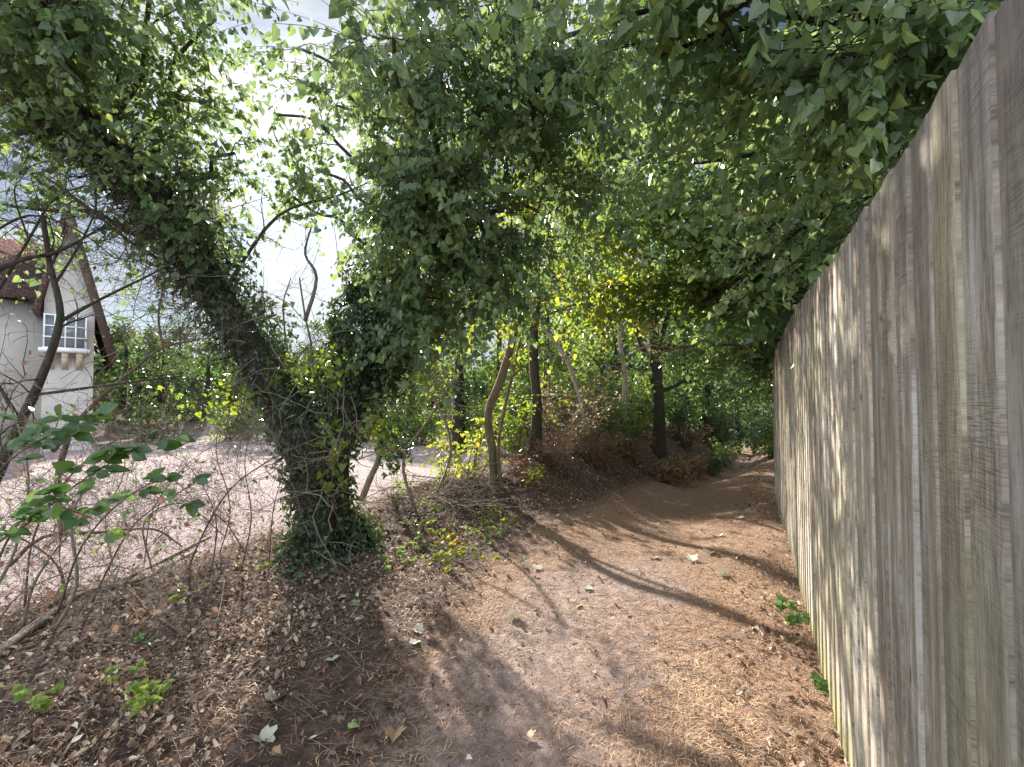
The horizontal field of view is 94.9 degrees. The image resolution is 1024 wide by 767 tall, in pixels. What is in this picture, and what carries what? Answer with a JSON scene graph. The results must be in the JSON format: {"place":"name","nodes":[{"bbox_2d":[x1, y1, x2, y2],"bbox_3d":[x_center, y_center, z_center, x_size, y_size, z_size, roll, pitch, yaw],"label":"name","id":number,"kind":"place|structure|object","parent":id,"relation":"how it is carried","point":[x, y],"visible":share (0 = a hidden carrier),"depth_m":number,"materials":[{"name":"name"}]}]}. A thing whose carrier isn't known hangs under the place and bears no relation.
{"place":"outdoors","nodes":[
{"label":"outdoors","id":0,"kind":"place"},
{"bbox_2d":[0,404,848,766],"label":"ground","id":1,"kind":"structure","parent":0,"point":[306,752],"depth_m":2.79,"materials":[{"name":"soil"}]},
{"bbox_2d":[9,679,63,721],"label":"ground plant","id":2,"kind":"object","parent":1,"relation":"on","point":[40,700],"visible":0.94,"depth_m":2.15,"materials":[{"name":"green plant"}]},
{"bbox_2d":[0,213,117,451],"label":"white house","id":3,"kind":"structure","parent":1,"relation":"on","point":[72,337],"depth_m":13.68,"materials":[{"name":"paint"}]},
{"bbox_2d":[38,313,89,353],"bbox_3d":[-12.768,-1.405,13.451,1.061,1.046,0.600,2,-2,-42],"label":"window","id":4,"kind":"structure","parent":3,"relation":"in","point":[73,337],"depth_m":13.36,"materials":[{"name":"white paint"}]},
{"bbox_2d":[0,542,199,658],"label":"fallen branch","id":5,"kind":"object","parent":1,"relation":"on","point":[19,636],"visible":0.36,"depth_m":2.97,"materials":[{"name":"brown wood"}]},
{"bbox_2d":[1,227,228,591],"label":"bare shrub","id":6,"kind":"object","parent":1,"relation":"on","point":[101,397],"visible":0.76,"depth_m":3.68,"materials":[{"name":"orange plant"}]},
{"bbox_2d":[0,334,230,674],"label":"bramble tangle","id":7,"kind":"object","parent":1,"relation":"on","point":[44,608],"visible":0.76,"depth_m":2.86,"materials":[{"name":"orange plant"}]},
{"bbox_2d":[0,403,211,614],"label":"bramble","id":8,"kind":"object","parent":7,"relation":"attached to","point":[28,513],"visible":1,"depth_m":2.08,"materials":[{"name":"green plant"}]},
{"bbox_2d":[104,660,145,687],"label":"ground plant","id":9,"kind":"object","parent":1,"relation":"on","point":[112,669],"visible":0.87,"depth_m":2.40,"materials":[{"name":"green plant"}]},
{"bbox_2d":[92,316,162,435],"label":"woodland tree","id":10,"kind":"object","parent":1,"relation":"on","point":[114,373],"visible":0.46,"depth_m":18.56,"materials":[{"name":"green plant"}]},
{"bbox_2d":[36,513,223,611],"bbox_3d":[-3.098,1.485,4.181,0.712,0.606,2.236,0,-2,-10],"label":"fallen branch","id":11,"kind":"object","parent":1,"relation":"on","point":[146,568],"visible":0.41,"depth_m":3.88,"materials":[{"name":"brown wood"}]},
{"bbox_2d":[0,94,261,482],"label":"bare shrub","id":12,"kind":"object","parent":1,"relation":"on","point":[50,354],"visible":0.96,"depth_m":3.42,"materials":[{"name":"brown plant"}]},
{"bbox_2d":[0,379,278,617],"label":"bramble tangle","id":13,"kind":"object","parent":1,"relation":"on","point":[32,542],"visible":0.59,"depth_m":3.12,"materials":[{"name":"brown plant"}]},
{"bbox_2d":[121,677,174,721],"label":"ground plant","id":14,"kind":"object","parent":1,"relation":"on","point":[140,693],"visible":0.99,"depth_m":2.25,"materials":[{"name":"green plant"}]},
{"bbox_2d":[22,370,277,567],"bbox_3d":[-3.112,0.776,4.277,2.303,1.970,1.130,0,-2,0],"label":"bramble tangle","id":15,"kind":"object","parent":1,"relation":"on","point":[182,471],"visible":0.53,"depth_m":4.26,"materials":[{"name":"brown plant"}]},
{"bbox_2d":[114,324,216,420],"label":"woodland tree","id":16,"kind":"object","parent":1,"relation":"on","point":[157,344],"visible":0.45,"depth_m":19.94,"materials":[{"name":"green plant"}]},
{"bbox_2d":[150,316,201,415],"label":"woodland tree","id":17,"kind":"object","parent":1,"relation":"on","point":[179,353],"visible":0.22,"depth_m":27.10,"materials":[{"name":"green plant"}]},
{"bbox_2d":[162,334,233,420],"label":"woodland tree","id":18,"kind":"object","parent":1,"relation":"on","point":[208,387],"visible":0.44,"depth_m":19.96,"materials":[{"name":"green plant"}]},
{"bbox_2d":[190,397,261,442],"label":"hedge bush","id":19,"kind":"object","parent":1,"relation":"on","point":[229,420],"visible":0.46,"depth_m":16.81,"materials":[{"name":"green plant"}]},
{"bbox_2d":[87,366,366,580],"bbox_3d":[-2.237,0.782,3.897,2.118,1.893,1.238,0,-2,-14],"label":"bramble tangle","id":20,"kind":"object","parent":1,"relation":"on","point":[208,521],"visible":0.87,"depth_m":3.87,"materials":[{"name":"orange plant"}]},
{"bbox_2d":[0,429,481,612],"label":"gravel yard","id":21,"kind":"structure","parent":1,"relation":"on","point":[419,458],"depth_m":7.89,"materials":[{"name":"beige gravel"}]},
{"bbox_2d":[96,394,197,442],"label":"hedge bush","id":22,"kind":"object","parent":21,"relation":"on","point":[150,425],"visible":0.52,"depth_m":16.26,"materials":[{"name":"green plant"}]},
{"bbox_2d":[359,393,380,500],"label":"leaning branch","id":23,"kind":"object","parent":21,"relation":"on","point":[369,478],"visible":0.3,"depth_m":7.01,"materials":[{"name":"beige plant"}]},
{"bbox_2d":[375,302,454,445],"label":"woodland tree","id":24,"kind":"object","parent":21,"relation":"on","point":[433,420],"visible":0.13,"depth_m":15.48,"materials":[{"name":"green plant"}]},
{"bbox_2d":[383,392,452,444],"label":"hedge bush","id":25,"kind":"object","parent":21,"relation":"on","point":[421,441],"visible":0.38,"depth_m":15.18,"materials":[{"name":"green plant"}]},
{"bbox_2d":[355,451,532,526],"bbox_3d":[-1.210,1.275,6.671,2.965,0.890,3.180,0,-2,0],"label":"brushwood pile","id":26,"kind":"object","parent":21,"relation":"on","point":[438,496],"visible":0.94,"depth_m":5.95,"materials":[{"name":"brown wood"}]},
{"bbox_2d":[127,586,383,647],"bbox_3d":[-1.970,1.516,3.082,2.073,0.131,0.724,0,-2,8],"label":"fallen branch","id":27,"kind":"object","parent":1,"relation":"on","point":[178,630],"visible":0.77,"depth_m":2.94,"materials":[{"name":"brown wood"}]},
{"bbox_2d":[219,325,304,423],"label":"woodland tree","id":28,"kind":"object","parent":1,"relation":"on","point":[244,380],"visible":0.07,"depth_m":19.61,"materials":[{"name":"green plant"}]},
{"bbox_2d":[251,724,277,744],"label":"fallen leaf","id":29,"kind":"object","parent":1,"relation":"on","point":[267,732],"visible":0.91,"depth_m":2.11,"materials":[{"name":"white plant"}]},
{"bbox_2d":[251,339,329,425],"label":"woodland tree","id":30,"kind":"object","parent":1,"relation":"on","point":[304,356],"visible":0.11,"depth_m":19.52,"materials":[{"name":"green plant"}]},
{"bbox_2d":[272,565,321,582],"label":"ground plant","id":31,"kind":"object","parent":1,"relation":"on","point":[290,570],"visible":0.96,"depth_m":3.75,"materials":[{"name":"green plant"}]},
{"bbox_2d":[297,313,353,383],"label":"woodland tree","id":32,"kind":"object","parent":1,"relation":"on","point":[322,327],"visible":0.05,"depth_m":24.99,"materials":[{"name":"green plant"}]},
{"bbox_2d":[317,554,355,579],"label":"ground plant","id":33,"kind":"object","parent":1,"relation":"on","point":[340,559],"visible":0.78,"depth_m":4.04,"materials":[{"name":"green plant"}]},
{"bbox_2d":[0,0,700,581],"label":"ivy tree","id":34,"kind":"object","parent":1,"relation":"on","point":[426,216],"visible":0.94,"depth_m":3.87,"materials":[{"name":"green plant"}]},
{"bbox_2d":[0,117,156,341],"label":"bare shrub","id":35,"kind":"object","parent":34,"relation":"attached to","point":[11,269],"visible":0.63,"depth_m":3.63,"materials":[{"name":"brown plant"}]},
{"bbox_2d":[250,221,356,401],"bbox_3d":[-2.213,-0.761,4.777,1.490,2.010,0.853,0,-2,0],"label":"bare shrub","id":36,"kind":"object","parent":34,"relation":"attached to","point":[309,306],"visible":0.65,"depth_m":4.72,"materials":[{"name":"wood"}]},
{"bbox_2d":[379,548,417,571],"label":"ground plant","id":37,"kind":"object","parent":1,"relation":"on","point":[404,561],"visible":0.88,"depth_m":4.12,"materials":[{"name":"green plant"}]},
{"bbox_2d":[397,535,436,553],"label":"ground plant","id":38,"kind":"object","parent":1,"relation":"on","point":[414,543],"visible":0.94,"depth_m":4.50,"materials":[{"name":"green plant"}]},
{"bbox_2d":[398,383,451,499],"bbox_3d":[-1.216,0.771,6.230,0.890,1.574,0.480,-1,-2,18],"label":"leaning branch","id":39,"kind":"object","parent":1,"relation":"on","point":[450,447],"visible":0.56,"depth_m":6.14,"materials":[{"name":"brown wood"}]},
{"bbox_2d":[93,271,778,416],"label":"distant woods","id":40,"kind":"object","parent":1,"relation":"on","point":[482,379],"visible":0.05,"depth_m":34.05,"materials":[{"name":"green plant"}]},
{"bbox_2d":[421,547,454,574],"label":"ground plant","id":41,"kind":"object","parent":1,"relation":"on","point":[447,568],"visible":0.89,"depth_m":4.22,"materials":[{"name":"yellow plant"}]},
{"bbox_2d":[421,433,464,486],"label":"yellow shrub","id":42,"kind":"object","parent":1,"relation":"on","point":[439,462],"visible":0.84,"depth_m":6.69,"materials":[{"name":"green plant"}]},
{"bbox_2d":[402,343,489,505],"bbox_3d":[-0.820,0.477,6.023,1.179,2.182,0.434,0,-2,0],"label":"leaning branch","id":43,"kind":"object","parent":1,"relation":"on","point":[403,461],"visible":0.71,"depth_m":5.97,"materials":[{"name":"brown wood"}]},
{"bbox_2d":[398,294,495,418],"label":"woodland tree","id":44,"kind":"object","parent":1,"relation":"on","point":[432,402],"visible":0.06,"depth_m":20.96,"materials":[{"name":"green plant"}]},
{"bbox_2d":[433,533,465,555],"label":"ground plant","id":45,"kind":"object","parent":1,"relation":"on","point":[451,544],"visible":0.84,"depth_m":4.61,"materials":[{"name":"yellow plant"}]},
{"bbox_2d":[413,328,502,454],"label":"woodland tree","id":46,"kind":"object","parent":1,"relation":"on","point":[458,399],"visible":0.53,"depth_m":12.85,"materials":[{"name":"green plant"}]},
{"bbox_2d":[429,413,508,479],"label":"yellow shrub","id":47,"kind":"object","parent":1,"relation":"on","point":[479,434],"visible":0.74,"depth_m":6.92,"materials":[{"name":"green plant"}]},
{"bbox_2d":[445,384,524,441],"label":"undergrowth bush","id":48,"kind":"object","parent":1,"relation":"on","point":[478,415],"visible":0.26,"depth_m":12.39,"materials":[{"name":"green plant"}]},
{"bbox_2d":[474,526,505,545],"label":"ground plant","id":49,"kind":"object","parent":1,"relation":"on","point":[488,536],"visible":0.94,"depth_m":4.96,"materials":[{"name":"green plant"}]},
{"bbox_2d":[441,259,556,437],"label":"woodland tree","id":50,"kind":"object","parent":1,"relation":"on","point":[492,358],"visible":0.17,"depth_m":14.87,"materials":[{"name":"green plant"}]},
{"bbox_2d":[472,378,551,437],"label":"undergrowth bush","id":51,"kind":"object","parent":1,"relation":"on","point":[513,407],"visible":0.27,"depth_m":11.80,"materials":[{"name":"green plant"}]},
{"bbox_2d":[502,449,548,486],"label":"dead bracken","id":52,"kind":"object","parent":1,"relation":"on","point":[524,469],"visible":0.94,"depth_m":6.89,"materials":[{"name":"orange plant"}]},
{"bbox_2d":[483,389,571,455],"bbox_3d":[0.006,0.763,8.183,1.746,1.379,1.519,-1,-2,35],"label":"bank shrub","id":53,"kind":"object","parent":1,"relation":"on","point":[511,421],"visible":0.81,"depth_m":8.08,"materials":[{"name":"green plant"}]},
{"bbox_2d":[364,106,709,490],"bbox_3d":[0.378,-1.220,6.334,5.034,5.542,2.145,0,-2,-8],"label":"sapling","id":54,"kind":"object","parent":1,"relation":"on","point":[493,451],"visible":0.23,"depth_m":6.52,"materials":[{"name":"green plant"}]},
{"bbox_2d":[491,369,583,431],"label":"undergrowth bush","id":55,"kind":"object","parent":1,"relation":"on","point":[528,381],"visible":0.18,"depth_m":12.84,"materials":[{"name":"green plant"}]},
{"bbox_2d":[486,169,605,431],"bbox_3d":[0.871,-2.257,13.129,3.311,7.345,3.632,0,-2,0],"label":"woodland tree","id":56,"kind":"object","parent":1,"relation":"on","point":[548,360],"visible":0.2,"depth_m":12.73,"materials":[{"name":"green plant"}]},
{"bbox_2d":[511,415,589,479],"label":"dead bracken","id":57,"kind":"object","parent":1,"relation":"on","point":[553,451],"visible":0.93,"depth_m":7.75,"materials":[{"name":"orange plant"}]},
{"bbox_2d":[502,322,601,449],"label":"pale sapling","id":58,"kind":"object","parent":1,"relation":"on","point":[570,366],"visible":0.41,"depth_m":9.48,"materials":[{"name":"green plant"}]},
{"bbox_2d":[509,159,605,413],"bbox_3d":[2.239,-3.697,19.265,5.211,11.409,5.757,0,-2,0],"label":"woodland tree","id":59,"kind":"object","parent":1,"relation":"on","point":[565,323],"visible":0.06,"depth_m":18.97,"materials":[{"name":"green plant"}]},
{"bbox_2d":[519,368,608,440],"bbox_3d":[0.897,0.549,10.111,1.914,1.819,2.170,-1,-2,32],"label":"undergrowth bush","id":60,"kind":"object","parent":1,"relation":"on","point":[549,428],"visible":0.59,"depth_m":10.28,"materials":[{"name":"green plant"}]},
{"bbox_2d":[453,0,697,459],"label":"straight tree","id":61,"kind":"object","parent":1,"relation":"on","point":[536,422],"visible":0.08,"depth_m":8.11,"materials":[{"name":"green plant"}]},
{"bbox_2d":[554,363,608,435],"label":"undergrowth bush","id":62,"kind":"object","parent":1,"relation":"on","point":[583,384],"visible":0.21,"depth_m":11.94,"materials":[{"name":"green plant"}]},
{"bbox_2d":[541,383,626,462],"bbox_3d":[1.282,0.793,9.236,1.713,1.613,2.003,0,-2,0],"label":"bank shrub","id":63,"kind":"object","parent":1,"relation":"on","point":[593,405],"visible":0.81,"depth_m":8.99,"materials":[{"name":"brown plant"}]},
{"bbox_2d":[555,379,636,437],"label":"undergrowth bush","id":64,"kind":"object","parent":1,"relation":"on","point":[589,398],"visible":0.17,"depth_m":10.97,"materials":[{"name":"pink plant"}]},
{"bbox_2d":[569,359,637,427],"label":"undergrowth bush","id":65,"kind":"object","parent":1,"relation":"on","point":[613,380],"visible":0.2,"depth_m":13.02,"materials":[{"name":"green plant"}]},
{"bbox_2d":[550,215,667,430],"bbox_3d":[2.492,-1.743,14.262,3.665,7.623,3.110,0,-2,-7],"label":"woodland tree","id":66,"kind":"object","parent":1,"relation":"on","point":[597,362],"visible":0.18,"depth_m":13.81,"materials":[{"name":"green plant"}]},
{"bbox_2d":[567,428,650,474],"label":"dead bracken","id":67,"kind":"object","parent":1,"relation":"on","point":[603,459],"visible":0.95,"depth_m":8.78,"materials":[{"name":"orange plant"}]},
{"bbox_2d":[539,184,685,424],"bbox_3d":[3.265,-3.005,15.963,4.548,9.081,4.409,0,-2,-11],"label":"woodland tree","id":68,"kind":"object","parent":1,"relation":"on","point":[615,345],"visible":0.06,"depth_m":15.97,"materials":[{"name":"green plant"}]},
{"bbox_2d":[581,380,650,454],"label":"bank shrub","id":69,"kind":"object","parent":1,"relation":"on","point":[616,427],"visible":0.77,"depth_m":9.94,"materials":[{"name":"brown plant"}]},
{"bbox_2d":[389,422,845,766],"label":"footpath","id":70,"kind":"structure","parent":1,"relation":"on","point":[508,751],"depth_m":2.93,"materials":[{"name":"soil"}]},
{"bbox_2d":[2,462,830,766],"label":"soil crumbs","id":71,"kind":"object","parent":70,"relation":"on","point":[394,646],"visible":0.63,"depth_m":2.82,"materials":[{"name":"brown soil"}]},
{"bbox_2d":[0,437,844,766],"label":"needle litter","id":72,"kind":"object","parent":70,"relation":"on","point":[652,707],"visible":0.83,"depth_m":2.57,"materials":[{"name":"brown plant"}]},
{"bbox_2d":[446,546,499,565],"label":"ground plant","id":73,"kind":"object","parent":70,"relation":"on","point":[460,553],"visible":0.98,"depth_m":4.35,"materials":[{"name":"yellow plant"}]},
{"bbox_2d":[740,408,769,451],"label":"bush","id":74,"kind":"object","parent":70,"relation":"on","point":[757,439],"visible":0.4,"depth_m":17.35,"materials":[{"name":"green plant"}]},
{"bbox_2d":[759,425,773,459],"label":"bush","id":75,"kind":"object","parent":70,"relation":"on","point":[769,444],"visible":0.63,"depth_m":12.89,"materials":[{"name":"green plant"}]},
{"bbox_2d":[772,594,797,612],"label":"ground plant","id":76,"kind":"object","parent":70,"relation":"on","point":[789,605],"visible":0.98,"depth_m":3.32,"materials":[{"name":"green plant"}]},
{"bbox_2d":[783,611,809,627],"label":"ground plant","id":77,"kind":"object","parent":70,"relation":"on","point":[792,619],"visible":0.89,"depth_m":3.12,"materials":[{"name":"green plant"}]},
{"bbox_2d":[810,670,828,694],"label":"ground plant","id":78,"kind":"object","parent":70,"relation":"on","point":[821,682],"visible":0.98,"depth_m":2.43,"materials":[{"name":"green plant"}]},
{"bbox_2d":[574,311,668,449],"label":"pale sapling","id":79,"kind":"object","parent":1,"relation":"on","point":[623,371],"visible":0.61,"depth_m":10.42,"materials":[{"name":"green plant"}]},
{"bbox_2d":[593,427,654,467],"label":"dead bracken","id":80,"kind":"object","parent":1,"relation":"on","point":[635,453],"visible":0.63,"depth_m":9.88,"materials":[{"name":"orange plant"}]},
{"bbox_2d":[607,379,658,440],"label":"undergrowth bush","id":81,"kind":"object","parent":1,"relation":"on","point":[649,417],"visible":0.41,"depth_m":11.41,"materials":[{"name":"green plant"}]},
{"bbox_2d":[614,359,682,428],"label":"undergrowth bush","id":82,"kind":"object","parent":1,"relation":"on","point":[646,377],"visible":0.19,"depth_m":13.69,"materials":[{"name":"green plant"}]},
{"bbox_2d":[545,28,755,458],"bbox_3d":[3.322,-3.964,11.208,5.926,11.425,3.892,0,-2,0],"label":"forked tree","id":83,"kind":"object","parent":1,"relation":"on","point":[658,449],"visible":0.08,"depth_m":10.97,"materials":[{"name":"green plant"}]},
{"bbox_2d":[618,185,701,412],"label":"woodland tree","id":84,"kind":"object","parent":1,"relation":"on","point":[644,375],"visible":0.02,"depth_m":19.80,"materials":[{"name":"green plant"}]},
{"bbox_2d":[632,458,696,487],"bbox_3d":[3.040,1.889,9.540,1.270,0.821,0.961,0,-2,7],"label":"bank brush","id":85,"kind":"object","parent":1,"relation":"on","point":[667,475],"visible":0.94,"depth_m":9.48,"materials":[{"name":"orange plant"}]},
{"bbox_2d":[651,453,697,484],"bbox_3d":[3.494,1.908,10.120,0.960,0.925,0.980,-1,-2,18],"label":"bank brush","id":86,"kind":"object","parent":1,"relation":"on","point":[680,462],"visible":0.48,"depth_m":10.01,"materials":[{"name":"brown plant"}]},
{"bbox_2d":[644,373,707,443],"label":"undergrowth bush","id":87,"kind":"object","parent":1,"relation":"on","point":[680,416],"visible":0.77,"depth_m":12.97,"materials":[{"name":"green plant"}]},
{"bbox_2d":[640,222,737,434],"bbox_3d":[5.985,-1.826,16.130,3.226,7.885,3.876,0,-2,0],"label":"woodland tree","id":88,"kind":"object","parent":1,"relation":"on","point":[686,335],"visible":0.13,"depth_m":15.78,"materials":[{"name":"green plant"}]},
{"bbox_2d":[666,414,713,451],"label":"bush","id":89,"kind":"object","parent":1,"relation":"on","point":[696,435],"visible":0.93,"depth_m":12.88,"materials":[{"name":"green plant"}]},
{"bbox_2d":[550,163,830,411],"bbox_3d":[3.234,-0.548,8.263,4.602,4.726,7.114,-1,-2,18],"label":"hazel tree","id":90,"kind":"object","parent":1,"relation":"on","point":[699,250],"visible":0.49,"depth_m":6.22,"materials":[{"name":"green plant"}]},
{"bbox_2d":[670,447,715,479],"bbox_3d":[4.202,1.939,10.951,1.072,0.895,0.826,0,-2,14],"label":"bank brush","id":91,"kind":"object","parent":1,"relation":"on","point":[698,470],"visible":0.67,"depth_m":10.84,"materials":[{"name":"orange plant"}]},
{"bbox_2d":[670,260,742,448],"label":"woodland tree","id":92,"kind":"object","parent":1,"relation":"on","point":[708,393],"visible":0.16,"depth_m":14.86,"materials":[{"name":"green plant"}]},
{"bbox_2d":[694,438,741,475],"bbox_3d":[5.340,1.981,12.195,1.168,1.090,0.902,0,-2,11],"label":"bank brush","id":93,"kind":"object","parent":1,"relation":"on","point":[715,464],"visible":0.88,"depth_m":12.11,"materials":[{"name":"green plant"}]},
{"bbox_2d":[692,402,746,454],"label":"bush","id":94,"kind":"object","parent":1,"relation":"on","point":[725,431],"visible":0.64,"depth_m":15.02,"materials":[{"name":"green plant"}]},
{"bbox_2d":[702,438,746,468],"bbox_3d":[6.183,2.126,13.644,0.984,1.100,1.059,1,-2,-36],"label":"bank brush","id":95,"kind":"object","parent":1,"relation":"on","point":[720,451],"visible":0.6,"depth_m":13.65,"materials":[{"name":"green plant"}]},
{"bbox_2d":[691,319,769,453],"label":"holly tree","id":96,"kind":"object","parent":1,"relation":"on","point":[739,439],"visible":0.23,"depth_m":16.94,"materials":[{"name":"green plant"}]},
{"bbox_2d":[473,0,1003,368],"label":"overhanging tree","id":97,"kind":"object","parent":1,"relation":"on","point":[875,87],"visible":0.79,"depth_m":2.69,"materials":[{"name":"green plant"}]},
{"bbox_2d":[701,302,776,467],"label":"holly tree","id":98,"kind":"object","parent":1,"relation":"on","point":[766,431],"visible":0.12,"depth_m":13.40,"materials":[{"name":"green plant"}]},
{"bbox_2d":[742,386,772,436],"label":"undergrowth bush","id":99,"kind":"object","parent":1,"relation":"on","point":[767,410],"visible":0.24,"depth_m":17.89,"materials":[{"name":"green plant"}]},
{"bbox_2d":[599,0,973,400],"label":"maple tree","id":100,"kind":"object","parent":1,"relation":"on","point":[769,324],"visible":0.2,"depth_m":6.21,"materials":[{"name":"green plant"}]},
{"bbox_2d":[772,0,1023,766],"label":"board fence","id":101,"kind":"object","parent":1,"relation":"on","point":[898,405],"visible":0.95,"depth_m":1.04,"materials":[{"name":"grey wood"}]},
{"bbox_2d":[0,0,1001,396],"label":"sky","id":102,"kind":"structure","parent":0,"point":[281,270],"materials":[{"name":"white"}]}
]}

